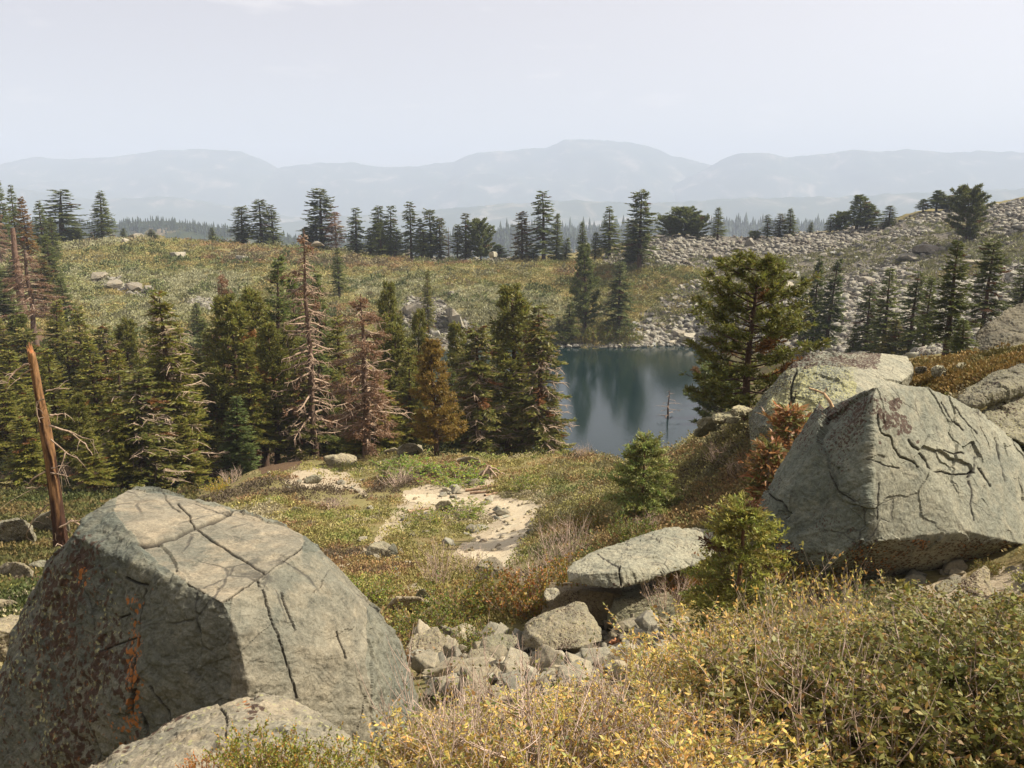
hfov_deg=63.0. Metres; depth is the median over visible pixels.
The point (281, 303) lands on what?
fir tree
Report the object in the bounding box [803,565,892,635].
shrub
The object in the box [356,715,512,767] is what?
shrub
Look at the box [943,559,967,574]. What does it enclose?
stone
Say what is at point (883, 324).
fir tree
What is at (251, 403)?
fir tree
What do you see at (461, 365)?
fir tree
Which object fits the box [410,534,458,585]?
shrub
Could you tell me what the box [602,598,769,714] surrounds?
shrub
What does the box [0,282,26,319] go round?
fir tree
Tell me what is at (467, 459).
rock
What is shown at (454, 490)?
stone
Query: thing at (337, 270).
fir tree
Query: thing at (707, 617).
shrub
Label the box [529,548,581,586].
shrub
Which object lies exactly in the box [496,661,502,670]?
stone
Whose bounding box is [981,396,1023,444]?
boulder
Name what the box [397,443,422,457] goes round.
rock
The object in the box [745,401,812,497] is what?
dying fir tree
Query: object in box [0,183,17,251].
fir tree
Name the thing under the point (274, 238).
fir tree
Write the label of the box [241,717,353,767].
shrub
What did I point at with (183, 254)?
stone block
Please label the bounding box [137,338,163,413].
fir tree
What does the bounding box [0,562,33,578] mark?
rock
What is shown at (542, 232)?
fir tree
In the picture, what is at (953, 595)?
shrub
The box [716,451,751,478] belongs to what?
shrub
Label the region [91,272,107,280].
stone block
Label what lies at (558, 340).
shrub
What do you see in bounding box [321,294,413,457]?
dead tree
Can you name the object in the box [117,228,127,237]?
fir tree
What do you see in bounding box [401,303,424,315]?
stone block
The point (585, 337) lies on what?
shrub
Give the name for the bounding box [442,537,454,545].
stone
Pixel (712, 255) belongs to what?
stone block
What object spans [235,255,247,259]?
stone block
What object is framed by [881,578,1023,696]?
shrub
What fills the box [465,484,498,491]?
log
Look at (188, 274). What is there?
heath
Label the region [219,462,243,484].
shrub
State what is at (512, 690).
shrub
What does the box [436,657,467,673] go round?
stone
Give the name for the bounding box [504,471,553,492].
shrub
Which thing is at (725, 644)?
shrub
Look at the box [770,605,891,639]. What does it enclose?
shrub
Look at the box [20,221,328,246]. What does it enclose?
hills
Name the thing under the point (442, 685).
stone
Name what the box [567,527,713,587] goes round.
rock slab
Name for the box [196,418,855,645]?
heath
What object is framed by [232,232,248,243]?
pine tree
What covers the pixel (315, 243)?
stone block
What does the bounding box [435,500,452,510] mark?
rock
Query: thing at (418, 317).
pine tree
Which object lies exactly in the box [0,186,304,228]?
mountains
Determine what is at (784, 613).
shrub
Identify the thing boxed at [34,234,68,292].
fir tree
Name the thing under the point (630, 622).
stone
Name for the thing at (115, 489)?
undergrowth
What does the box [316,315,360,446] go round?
fir tree
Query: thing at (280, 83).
sky
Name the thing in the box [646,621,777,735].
shrub
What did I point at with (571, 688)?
shrub
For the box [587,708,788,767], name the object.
shrub
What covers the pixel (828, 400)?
dry branch
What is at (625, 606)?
rock
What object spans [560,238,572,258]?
fir tree
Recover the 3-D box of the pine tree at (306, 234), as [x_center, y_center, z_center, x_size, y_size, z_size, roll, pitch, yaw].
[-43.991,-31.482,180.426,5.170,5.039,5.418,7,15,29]
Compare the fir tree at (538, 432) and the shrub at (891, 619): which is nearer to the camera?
the shrub at (891, 619)
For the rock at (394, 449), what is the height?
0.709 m
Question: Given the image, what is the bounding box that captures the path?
[402,493,538,566]
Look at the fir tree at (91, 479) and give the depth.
36.50 m
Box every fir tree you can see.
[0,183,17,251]
[0,258,33,288]
[0,261,6,279]
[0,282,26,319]
[0,318,10,373]
[0,349,50,437]
[0,377,26,462]
[0,413,63,487]
[3,327,60,410]
[4,185,25,249]
[13,196,40,259]
[24,258,63,305]
[24,347,77,461]
[29,189,93,241]
[29,200,53,248]
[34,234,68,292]
[41,299,82,389]
[43,217,64,258]
[49,277,86,327]
[49,332,90,430]
[65,305,103,404]
[69,428,118,493]
[72,340,114,461]
[82,323,132,435]
[85,190,117,238]
[94,348,145,461]
[95,402,144,489]
[96,367,194,487]
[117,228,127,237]
[129,287,228,487]
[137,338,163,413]
[146,229,160,237]
[166,415,213,488]
[174,339,221,474]
[187,303,206,335]
[194,317,219,396]
[200,332,230,466]
[205,227,218,239]
[214,395,263,478]
[218,338,284,468]
[228,205,258,243]
[240,199,277,245]
[262,254,301,442]
[263,204,284,243]
[270,369,329,462]
[283,274,316,413]
[291,348,349,457]
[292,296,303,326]
[298,188,345,248]
[304,266,342,376]
[305,218,329,248]
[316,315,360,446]
[326,248,348,296]
[336,394,373,457]
[342,207,368,253]
[342,367,410,455]
[361,227,374,253]
[365,206,388,254]
[370,312,396,411]
[376,206,403,256]
[383,231,404,257]
[389,346,425,446]
[399,201,424,258]
[412,217,425,256]
[412,232,433,258]
[417,406,445,449]
[418,208,445,258]
[421,269,436,330]
[429,218,452,258]
[439,367,465,452]
[442,323,512,455]
[450,224,463,257]
[451,345,475,453]
[452,213,474,259]
[489,333,507,450]
[498,358,534,456]
[501,303,578,454]
[509,211,534,260]
[513,320,546,455]
[523,190,563,259]
[528,247,539,258]
[544,399,573,453]
[548,213,564,259]
[553,319,568,342]
[558,302,581,342]
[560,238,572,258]
[574,221,587,258]
[589,232,602,258]
[594,206,622,258]
[599,427,683,529]
[601,261,637,337]
[612,224,649,262]
[619,189,662,269]
[672,489,810,638]
[709,207,728,240]
[736,435,788,526]
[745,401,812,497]
[759,215,775,236]
[767,214,788,236]
[781,208,799,235]
[789,274,811,345]
[795,255,827,349]
[806,222,814,232]
[807,258,849,346]
[822,214,835,232]
[844,324,861,352]
[849,283,880,351]
[861,267,902,352]
[873,317,906,354]
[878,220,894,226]
[879,206,899,225]
[887,271,930,355]
[905,276,942,346]
[920,239,981,355]
[942,318,980,355]
[958,237,1012,328]
[1002,258,1023,306]
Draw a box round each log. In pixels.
[407,507,428,512]
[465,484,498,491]
[470,489,494,493]
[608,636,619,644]
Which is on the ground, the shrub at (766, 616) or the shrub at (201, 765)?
the shrub at (766, 616)
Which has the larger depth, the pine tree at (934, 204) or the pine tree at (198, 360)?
the pine tree at (934, 204)
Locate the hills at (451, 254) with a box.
[413,237,597,258]
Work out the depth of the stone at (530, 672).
6.61 m
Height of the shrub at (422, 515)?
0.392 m
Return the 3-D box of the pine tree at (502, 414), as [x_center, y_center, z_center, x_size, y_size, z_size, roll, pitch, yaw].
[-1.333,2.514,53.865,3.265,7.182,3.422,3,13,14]
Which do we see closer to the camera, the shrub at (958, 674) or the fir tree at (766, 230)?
the shrub at (958, 674)
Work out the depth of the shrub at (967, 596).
7.34 m
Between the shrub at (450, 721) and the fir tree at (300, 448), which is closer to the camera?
the shrub at (450, 721)
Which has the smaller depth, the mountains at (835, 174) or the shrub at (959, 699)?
the shrub at (959, 699)
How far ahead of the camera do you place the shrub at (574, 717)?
4.41 m
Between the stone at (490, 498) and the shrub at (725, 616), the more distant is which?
the stone at (490, 498)
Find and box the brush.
[0,234,700,344]
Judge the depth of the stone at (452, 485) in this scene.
31.95 m
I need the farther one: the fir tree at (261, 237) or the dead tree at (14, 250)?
the fir tree at (261, 237)
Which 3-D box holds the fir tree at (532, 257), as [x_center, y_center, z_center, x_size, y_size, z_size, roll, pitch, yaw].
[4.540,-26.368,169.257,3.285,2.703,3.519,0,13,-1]
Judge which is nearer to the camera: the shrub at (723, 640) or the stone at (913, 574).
the shrub at (723, 640)
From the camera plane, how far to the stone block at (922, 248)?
125.72 m
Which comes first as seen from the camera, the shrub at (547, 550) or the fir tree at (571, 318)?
the shrub at (547, 550)
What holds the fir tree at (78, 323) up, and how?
on the ground
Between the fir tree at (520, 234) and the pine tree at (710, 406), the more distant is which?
the fir tree at (520, 234)
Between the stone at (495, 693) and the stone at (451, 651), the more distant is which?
the stone at (451, 651)
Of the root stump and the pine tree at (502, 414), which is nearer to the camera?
the root stump
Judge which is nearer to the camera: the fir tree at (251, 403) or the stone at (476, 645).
the stone at (476, 645)
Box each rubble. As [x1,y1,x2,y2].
[90,256,501,344]
[601,198,1023,357]
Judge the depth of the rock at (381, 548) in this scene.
19.86 m
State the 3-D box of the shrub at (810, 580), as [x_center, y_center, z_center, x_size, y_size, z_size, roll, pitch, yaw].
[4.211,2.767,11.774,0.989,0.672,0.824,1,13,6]
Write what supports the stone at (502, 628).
on the ground
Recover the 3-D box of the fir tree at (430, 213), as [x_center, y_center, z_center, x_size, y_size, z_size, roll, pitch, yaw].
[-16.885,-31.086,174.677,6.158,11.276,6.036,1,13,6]
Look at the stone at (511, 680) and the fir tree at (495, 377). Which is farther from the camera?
the fir tree at (495, 377)
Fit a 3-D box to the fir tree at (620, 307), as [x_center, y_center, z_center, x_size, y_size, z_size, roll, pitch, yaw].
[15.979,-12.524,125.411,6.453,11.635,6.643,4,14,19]
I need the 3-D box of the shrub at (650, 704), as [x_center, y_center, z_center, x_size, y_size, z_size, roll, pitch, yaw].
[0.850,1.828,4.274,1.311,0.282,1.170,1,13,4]
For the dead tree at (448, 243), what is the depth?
173.71 m
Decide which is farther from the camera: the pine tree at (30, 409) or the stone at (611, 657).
the pine tree at (30, 409)
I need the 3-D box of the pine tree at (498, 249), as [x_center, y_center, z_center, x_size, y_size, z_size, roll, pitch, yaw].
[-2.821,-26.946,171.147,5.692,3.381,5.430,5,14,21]
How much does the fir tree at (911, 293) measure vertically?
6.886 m
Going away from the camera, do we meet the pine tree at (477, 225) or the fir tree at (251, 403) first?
the fir tree at (251, 403)
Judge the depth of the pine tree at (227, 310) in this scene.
50.34 m
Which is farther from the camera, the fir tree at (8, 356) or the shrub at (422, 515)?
the fir tree at (8, 356)
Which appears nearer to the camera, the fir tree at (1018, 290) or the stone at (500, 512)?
the stone at (500, 512)
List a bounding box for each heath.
[0,235,719,360]
[0,350,1023,675]
[0,474,234,617]
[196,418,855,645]
[505,398,802,599]
[601,216,1023,338]
[909,341,1023,395]
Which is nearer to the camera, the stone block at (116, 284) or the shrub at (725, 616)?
the shrub at (725, 616)
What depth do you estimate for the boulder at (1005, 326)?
32.09 m
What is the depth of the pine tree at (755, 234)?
169.94 m
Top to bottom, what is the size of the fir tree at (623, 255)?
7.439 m
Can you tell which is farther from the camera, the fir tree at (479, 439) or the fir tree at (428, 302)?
the fir tree at (428, 302)
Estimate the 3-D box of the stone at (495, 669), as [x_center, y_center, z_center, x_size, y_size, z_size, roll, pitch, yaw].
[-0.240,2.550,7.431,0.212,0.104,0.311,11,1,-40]
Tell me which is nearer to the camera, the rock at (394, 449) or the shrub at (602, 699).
the shrub at (602, 699)
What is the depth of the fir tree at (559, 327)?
123.68 m
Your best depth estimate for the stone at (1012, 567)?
11.57 m
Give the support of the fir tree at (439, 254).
on the ground
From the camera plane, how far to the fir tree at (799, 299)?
87.97 m
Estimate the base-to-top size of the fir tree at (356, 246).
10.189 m
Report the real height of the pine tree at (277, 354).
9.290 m
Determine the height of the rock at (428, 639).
0.316 m
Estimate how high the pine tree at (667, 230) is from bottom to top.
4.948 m
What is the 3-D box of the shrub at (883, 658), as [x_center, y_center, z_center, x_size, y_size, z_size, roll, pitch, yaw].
[2.369,1.562,4.339,1.278,0.649,1.632,9,16,35]
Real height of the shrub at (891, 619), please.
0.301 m
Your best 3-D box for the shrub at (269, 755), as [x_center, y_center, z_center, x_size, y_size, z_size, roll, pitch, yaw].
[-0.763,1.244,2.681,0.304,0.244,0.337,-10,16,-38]
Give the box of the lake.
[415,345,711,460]
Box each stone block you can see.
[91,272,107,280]
[106,279,122,289]
[125,282,141,291]
[127,233,143,238]
[141,285,153,292]
[170,252,185,258]
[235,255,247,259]
[310,241,324,246]
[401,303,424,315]
[432,330,439,336]
[445,308,464,327]
[489,251,496,257]
[672,329,684,336]
[683,333,696,339]
[708,253,718,257]
[745,239,754,245]
[857,276,874,281]
[895,253,916,260]
[912,244,938,253]
[962,259,981,264]
[1006,270,1020,276]
[1012,224,1023,229]
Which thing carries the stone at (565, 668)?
on the ground
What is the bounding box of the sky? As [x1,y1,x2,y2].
[0,0,1023,167]
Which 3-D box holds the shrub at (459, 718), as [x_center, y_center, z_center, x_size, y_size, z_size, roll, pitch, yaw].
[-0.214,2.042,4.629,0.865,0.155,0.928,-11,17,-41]
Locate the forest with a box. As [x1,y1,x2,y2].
[3,210,915,258]
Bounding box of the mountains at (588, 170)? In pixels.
[0,139,710,217]
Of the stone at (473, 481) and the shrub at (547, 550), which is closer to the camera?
the shrub at (547, 550)
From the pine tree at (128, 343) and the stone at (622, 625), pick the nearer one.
the stone at (622, 625)
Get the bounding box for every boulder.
[0,486,418,767]
[88,693,379,767]
[520,601,601,649]
[748,351,913,451]
[759,384,1023,586]
[974,302,1023,352]
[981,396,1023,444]
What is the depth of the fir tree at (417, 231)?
174.88 m
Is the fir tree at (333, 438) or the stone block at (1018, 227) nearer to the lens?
the fir tree at (333, 438)
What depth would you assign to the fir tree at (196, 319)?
106.68 m
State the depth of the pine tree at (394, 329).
54.55 m
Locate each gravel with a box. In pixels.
[403,493,537,563]
[407,616,681,686]
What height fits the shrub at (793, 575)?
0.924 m
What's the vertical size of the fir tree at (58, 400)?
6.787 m
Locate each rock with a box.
[0,517,36,542]
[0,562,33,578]
[0,599,16,608]
[0,614,18,661]
[29,560,45,569]
[32,510,69,531]
[304,475,321,483]
[323,453,356,465]
[366,541,390,557]
[384,447,396,454]
[388,596,429,612]
[389,543,397,557]
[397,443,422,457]
[406,627,446,659]
[416,588,429,598]
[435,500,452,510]
[455,456,480,465]
[466,648,497,658]
[473,557,503,580]
[479,633,517,648]
[541,581,623,625]
[544,588,560,601]
[607,580,674,631]
[647,630,658,640]
[694,428,708,436]
[696,416,721,431]
[712,411,740,423]
[730,405,751,416]
[914,366,926,373]
[925,595,952,613]
[931,365,945,377]
[934,578,958,593]
[954,362,965,368]
[957,363,1023,409]
[957,566,992,597]
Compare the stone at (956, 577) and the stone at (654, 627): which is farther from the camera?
the stone at (956, 577)
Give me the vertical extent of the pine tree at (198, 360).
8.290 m
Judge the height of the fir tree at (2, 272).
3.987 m
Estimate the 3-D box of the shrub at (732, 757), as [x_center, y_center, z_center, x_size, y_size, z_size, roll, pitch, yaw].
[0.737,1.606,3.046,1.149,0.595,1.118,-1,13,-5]
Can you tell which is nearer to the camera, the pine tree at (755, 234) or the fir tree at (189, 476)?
the fir tree at (189, 476)
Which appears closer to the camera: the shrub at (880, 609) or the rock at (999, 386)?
the shrub at (880, 609)
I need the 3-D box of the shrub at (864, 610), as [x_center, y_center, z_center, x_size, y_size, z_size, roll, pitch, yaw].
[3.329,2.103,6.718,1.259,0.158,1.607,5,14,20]
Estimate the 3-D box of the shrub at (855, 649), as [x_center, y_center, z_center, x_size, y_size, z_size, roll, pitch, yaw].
[1.794,1.665,4.487,1.156,0.656,1.234,-11,17,-39]
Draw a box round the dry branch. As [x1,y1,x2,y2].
[809,387,833,408]
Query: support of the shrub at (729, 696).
on the ground
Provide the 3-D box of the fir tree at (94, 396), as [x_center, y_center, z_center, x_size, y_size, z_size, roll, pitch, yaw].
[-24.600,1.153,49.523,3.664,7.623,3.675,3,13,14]
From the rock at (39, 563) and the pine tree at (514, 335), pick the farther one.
the pine tree at (514, 335)
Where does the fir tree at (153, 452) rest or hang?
on the ground
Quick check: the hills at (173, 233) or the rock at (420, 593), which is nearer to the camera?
the rock at (420, 593)
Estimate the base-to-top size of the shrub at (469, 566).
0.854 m
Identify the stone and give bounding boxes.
[357,536,366,541]
[411,650,439,674]
[414,619,429,634]
[422,665,452,676]
[423,677,436,696]
[433,673,458,701]
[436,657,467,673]
[438,651,446,662]
[439,492,446,496]
[439,624,450,635]
[442,487,451,491]
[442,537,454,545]
[443,637,458,653]
[444,645,461,657]
[449,484,459,488]
[450,623,474,641]
[452,487,459,493]
[455,666,488,709]
[458,644,466,653]
[463,524,478,532]
[464,656,488,666]
[467,630,481,644]
[469,478,479,485]
[470,666,497,676]
[473,641,480,648]
[475,524,488,530]
[481,621,498,636]
[484,495,493,501]
[485,644,507,657]
[485,684,499,706]
[487,672,498,684]
[489,656,505,664]
[493,622,509,634]
[494,509,509,515]
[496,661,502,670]
[500,670,527,698]
[502,664,525,674]
[503,647,528,668]
[512,628,522,647]
[523,665,538,684]
[529,643,563,673]
[533,670,552,680]
[539,679,555,697]
[556,659,595,695]
[560,643,591,653]
[564,652,591,671]
[580,647,614,669]
[592,644,655,674]
[600,662,618,680]
[603,620,611,629]
[608,630,618,636]
[610,660,651,689]
[612,621,624,632]
[622,617,639,628]
[623,627,646,644]
[633,638,644,645]
[634,608,656,630]
[651,623,661,635]
[658,625,668,636]
[672,616,696,632]
[903,569,925,585]
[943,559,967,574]
[948,575,960,582]
[949,568,965,574]
[1005,565,1017,571]
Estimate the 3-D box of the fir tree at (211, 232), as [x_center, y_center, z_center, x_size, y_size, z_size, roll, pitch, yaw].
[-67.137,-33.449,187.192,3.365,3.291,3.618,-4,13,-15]
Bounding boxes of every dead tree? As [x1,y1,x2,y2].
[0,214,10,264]
[0,250,72,345]
[0,342,96,550]
[7,228,27,312]
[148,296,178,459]
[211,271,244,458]
[268,229,347,458]
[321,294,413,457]
[322,212,349,251]
[443,229,449,256]
[658,390,682,417]
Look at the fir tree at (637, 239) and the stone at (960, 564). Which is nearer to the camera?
the stone at (960, 564)
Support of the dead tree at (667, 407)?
on the ground
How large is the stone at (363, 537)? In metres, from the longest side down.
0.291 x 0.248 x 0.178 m
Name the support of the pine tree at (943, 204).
on the ground
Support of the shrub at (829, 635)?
on the ground
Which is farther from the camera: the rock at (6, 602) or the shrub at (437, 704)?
the rock at (6, 602)
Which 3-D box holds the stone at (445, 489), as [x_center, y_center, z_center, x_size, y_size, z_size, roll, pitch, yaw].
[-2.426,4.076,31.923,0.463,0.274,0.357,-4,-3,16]
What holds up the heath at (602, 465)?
on the ground
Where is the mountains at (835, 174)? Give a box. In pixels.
[672,149,1023,201]
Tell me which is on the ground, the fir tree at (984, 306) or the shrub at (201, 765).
the fir tree at (984, 306)
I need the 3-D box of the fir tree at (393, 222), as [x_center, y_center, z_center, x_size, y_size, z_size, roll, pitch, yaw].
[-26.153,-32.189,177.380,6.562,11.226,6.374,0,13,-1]
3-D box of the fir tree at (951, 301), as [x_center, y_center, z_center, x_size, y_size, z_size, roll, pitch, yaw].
[20.352,-3.851,38.640,2.726,5.572,2.739,-8,15,-32]
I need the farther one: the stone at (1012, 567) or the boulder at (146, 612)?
the stone at (1012, 567)
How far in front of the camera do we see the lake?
94.57 m
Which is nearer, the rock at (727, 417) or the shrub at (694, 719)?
the shrub at (694, 719)
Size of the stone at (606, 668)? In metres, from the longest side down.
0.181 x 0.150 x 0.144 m
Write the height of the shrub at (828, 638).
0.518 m
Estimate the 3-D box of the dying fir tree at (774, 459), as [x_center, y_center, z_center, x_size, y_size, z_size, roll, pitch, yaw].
[4.463,1.872,14.325,1.297,2.126,1.261,0,13,0]
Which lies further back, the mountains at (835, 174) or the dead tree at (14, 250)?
the mountains at (835, 174)
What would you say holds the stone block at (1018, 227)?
on the ground
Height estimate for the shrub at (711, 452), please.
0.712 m
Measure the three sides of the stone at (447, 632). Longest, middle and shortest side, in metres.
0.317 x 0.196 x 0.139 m
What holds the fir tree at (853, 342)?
on the ground
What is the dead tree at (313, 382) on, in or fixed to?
on the ground
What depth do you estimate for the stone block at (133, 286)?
136.21 m
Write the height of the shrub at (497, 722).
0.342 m
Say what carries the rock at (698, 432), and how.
on the ground
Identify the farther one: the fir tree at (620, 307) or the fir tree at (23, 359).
the fir tree at (620, 307)
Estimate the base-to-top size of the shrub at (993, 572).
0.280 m
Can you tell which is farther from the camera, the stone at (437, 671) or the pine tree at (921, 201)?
the pine tree at (921, 201)
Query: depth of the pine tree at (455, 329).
58.52 m
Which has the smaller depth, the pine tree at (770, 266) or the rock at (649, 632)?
the rock at (649, 632)
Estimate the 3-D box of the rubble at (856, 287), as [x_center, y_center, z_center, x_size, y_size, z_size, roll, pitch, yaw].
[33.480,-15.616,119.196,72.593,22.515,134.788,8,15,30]
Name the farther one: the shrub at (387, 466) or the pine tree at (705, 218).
the pine tree at (705, 218)
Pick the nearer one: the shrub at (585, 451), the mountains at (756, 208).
the shrub at (585, 451)
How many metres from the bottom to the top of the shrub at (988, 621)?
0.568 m
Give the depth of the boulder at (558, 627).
10.20 m
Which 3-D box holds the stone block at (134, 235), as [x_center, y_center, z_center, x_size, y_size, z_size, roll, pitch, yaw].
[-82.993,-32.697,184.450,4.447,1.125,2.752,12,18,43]
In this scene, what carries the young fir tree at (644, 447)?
on the ground
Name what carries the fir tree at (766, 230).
on the ground
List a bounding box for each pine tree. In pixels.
[0,313,52,387]
[10,397,74,471]
[54,391,106,473]
[63,227,85,240]
[109,317,147,400]
[177,349,219,474]
[198,292,274,466]
[220,286,290,467]
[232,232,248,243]
[243,320,298,464]
[279,323,318,460]
[301,227,316,245]
[321,368,354,454]
[368,222,390,255]
[368,279,404,394]
[373,321,426,445]
[401,307,440,443]
[405,338,469,455]
[435,320,471,447]
[464,217,496,259]
[465,282,557,456]
[470,372,505,456]
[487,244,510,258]
[568,243,602,329]
[655,213,686,235]
[664,205,704,237]
[678,248,831,427]
[682,359,758,425]
[686,214,710,238]
[747,230,762,239]
[830,211,851,230]
[841,194,875,229]
[852,203,884,230]
[913,199,929,211]
[925,190,949,211]
[932,195,960,209]
[944,183,995,241]
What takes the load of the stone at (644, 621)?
on the ground
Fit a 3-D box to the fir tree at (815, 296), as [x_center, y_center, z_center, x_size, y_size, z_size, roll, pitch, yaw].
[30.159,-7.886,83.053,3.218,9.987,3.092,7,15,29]
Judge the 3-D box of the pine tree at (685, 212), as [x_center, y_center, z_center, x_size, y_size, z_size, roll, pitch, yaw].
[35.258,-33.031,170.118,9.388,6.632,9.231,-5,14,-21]
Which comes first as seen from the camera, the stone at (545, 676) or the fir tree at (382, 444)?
the stone at (545, 676)
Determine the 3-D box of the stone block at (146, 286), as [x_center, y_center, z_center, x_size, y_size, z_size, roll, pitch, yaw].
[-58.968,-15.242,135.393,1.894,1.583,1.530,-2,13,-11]
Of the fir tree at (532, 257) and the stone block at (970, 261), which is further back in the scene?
the fir tree at (532, 257)
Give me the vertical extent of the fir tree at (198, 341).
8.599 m
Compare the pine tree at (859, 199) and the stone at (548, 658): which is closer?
the stone at (548, 658)
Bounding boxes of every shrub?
[175,749,214,767]
[199,476,231,493]
[202,713,298,767]
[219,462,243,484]
[219,726,316,767]
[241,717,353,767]
[292,732,379,767]
[312,490,350,511]
[338,686,510,767]
[347,567,406,604]
[354,618,503,767]
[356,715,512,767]
[361,710,485,767]
[368,448,455,478]
[370,454,413,477]
[373,669,596,767]
[375,464,418,487]
[386,598,454,644]
[388,671,558,767]
[398,505,459,526]
[402,691,592,767]
[403,675,595,767]
[403,677,605,765]
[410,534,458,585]
[410,568,486,627]
[411,459,501,488]
[414,684,522,753]
[421,647,675,767]
[430,495,492,519]
[433,607,566,756]
[437,617,494,651]
[449,535,490,574]
[453,554,535,618]
[466,696,657,767]
[468,675,608,762]
[473,652,729,767]
[474,669,614,746]
[477,560,567,625]
[482,661,678,767]
[498,554,586,620]
[502,548,552,590]
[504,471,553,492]
[506,649,665,756]
[520,674,732,767]
[522,518,575,572]
[526,660,641,759]
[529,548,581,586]
[539,510,597,560]
[550,328,573,343]
[553,690,837,767]
[555,623,703,767]
[562,502,609,531]
[564,324,589,342]
[569,442,592,456]
[571,672,768,764]
[572,332,597,344]
[581,323,612,344]
[583,705,753,767]
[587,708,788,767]
[592,670,780,767]
[598,654,859,767]
[599,628,790,765]
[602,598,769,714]
[607,321,634,341]
[607,504,657,542]
[613,639,743,732]
[617,331,645,343]
[634,509,664,526]
[636,608,742,678]
[639,557,696,614]
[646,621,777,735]
[647,607,799,663]
[650,605,923,764]
[656,547,712,600]
[659,614,825,752]
[663,610,794,655]
[667,534,707,595]
[668,591,802,704]
[670,633,937,767]
[674,623,1022,767]
[688,596,731,633]
[699,544,828,633]
[700,436,735,462]
[700,602,871,645]
[707,605,838,721]
[715,597,864,660]
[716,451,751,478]
[724,617,916,753]
[725,614,941,767]
[726,577,876,668]
[746,617,907,675]
[748,568,822,640]
[754,538,801,583]
[757,618,1023,767]
[760,577,849,632]
[761,615,909,660]
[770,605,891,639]
[770,616,989,759]
[775,541,872,635]
[780,559,845,602]
[780,637,1023,767]
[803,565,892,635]
[805,547,881,622]
[814,602,964,645]
[826,577,888,616]
[842,588,931,636]
[843,587,901,620]
[846,579,1003,653]
[848,569,1021,765]
[859,603,1023,765]
[870,580,1023,730]
[873,595,1023,690]
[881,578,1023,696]
[892,579,927,608]
[893,583,1023,691]
[899,588,1023,644]
[906,591,1023,638]
[920,581,971,610]
[946,589,976,613]
[959,581,1023,610]
[960,585,1023,641]
[969,555,1008,579]
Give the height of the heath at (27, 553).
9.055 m
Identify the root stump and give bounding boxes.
[474,465,504,479]
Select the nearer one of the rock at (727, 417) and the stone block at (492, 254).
the rock at (727, 417)
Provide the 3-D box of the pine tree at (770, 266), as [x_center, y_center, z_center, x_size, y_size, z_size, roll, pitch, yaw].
[6.124,-1.177,21.534,4.021,4.674,4.076,7,14,28]
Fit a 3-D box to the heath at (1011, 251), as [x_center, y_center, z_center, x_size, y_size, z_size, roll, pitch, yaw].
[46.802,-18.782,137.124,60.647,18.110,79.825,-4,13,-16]
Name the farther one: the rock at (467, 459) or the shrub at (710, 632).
the rock at (467, 459)
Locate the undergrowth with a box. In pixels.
[0,328,593,500]
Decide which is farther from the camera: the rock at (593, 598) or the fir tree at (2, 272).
the fir tree at (2, 272)
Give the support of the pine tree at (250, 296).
on the ground
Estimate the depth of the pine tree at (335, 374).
51.01 m
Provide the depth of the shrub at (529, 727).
3.63 m
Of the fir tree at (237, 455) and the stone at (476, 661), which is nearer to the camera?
the stone at (476, 661)
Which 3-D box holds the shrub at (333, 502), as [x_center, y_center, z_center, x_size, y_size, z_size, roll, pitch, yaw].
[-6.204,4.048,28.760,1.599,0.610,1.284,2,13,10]
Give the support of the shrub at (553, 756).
on the ground
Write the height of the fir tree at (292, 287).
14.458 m
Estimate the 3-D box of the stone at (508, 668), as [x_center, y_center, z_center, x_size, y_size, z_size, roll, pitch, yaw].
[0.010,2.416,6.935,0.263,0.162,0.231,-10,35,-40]
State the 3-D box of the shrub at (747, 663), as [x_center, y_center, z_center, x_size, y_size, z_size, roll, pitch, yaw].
[1.451,1.692,4.414,1.525,0.600,1.505,3,13,13]
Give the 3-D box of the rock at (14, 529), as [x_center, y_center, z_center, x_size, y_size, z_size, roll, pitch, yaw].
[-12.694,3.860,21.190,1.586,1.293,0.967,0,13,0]
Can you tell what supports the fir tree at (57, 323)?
on the ground
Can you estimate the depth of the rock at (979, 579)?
10.30 m
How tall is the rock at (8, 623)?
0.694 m
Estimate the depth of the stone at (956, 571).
11.94 m
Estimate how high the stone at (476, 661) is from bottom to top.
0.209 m
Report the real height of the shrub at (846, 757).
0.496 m
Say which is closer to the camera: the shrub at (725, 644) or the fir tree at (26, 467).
the shrub at (725, 644)
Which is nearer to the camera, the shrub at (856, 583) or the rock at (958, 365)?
the shrub at (856, 583)
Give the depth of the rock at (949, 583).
10.67 m
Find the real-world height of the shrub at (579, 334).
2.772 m
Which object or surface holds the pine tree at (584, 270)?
on the ground
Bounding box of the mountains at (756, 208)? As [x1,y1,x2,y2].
[251,188,1023,241]
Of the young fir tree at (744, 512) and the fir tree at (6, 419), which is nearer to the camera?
the young fir tree at (744, 512)
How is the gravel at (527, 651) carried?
on the ground
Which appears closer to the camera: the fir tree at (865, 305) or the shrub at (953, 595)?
the shrub at (953, 595)
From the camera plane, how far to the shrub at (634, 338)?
123.89 m
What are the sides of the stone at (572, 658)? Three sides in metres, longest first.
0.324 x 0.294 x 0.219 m
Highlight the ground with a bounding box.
[0,196,1023,767]
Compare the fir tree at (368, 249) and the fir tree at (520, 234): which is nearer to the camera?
the fir tree at (520, 234)
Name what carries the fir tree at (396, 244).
on the ground
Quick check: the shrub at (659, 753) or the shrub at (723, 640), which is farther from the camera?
the shrub at (723, 640)

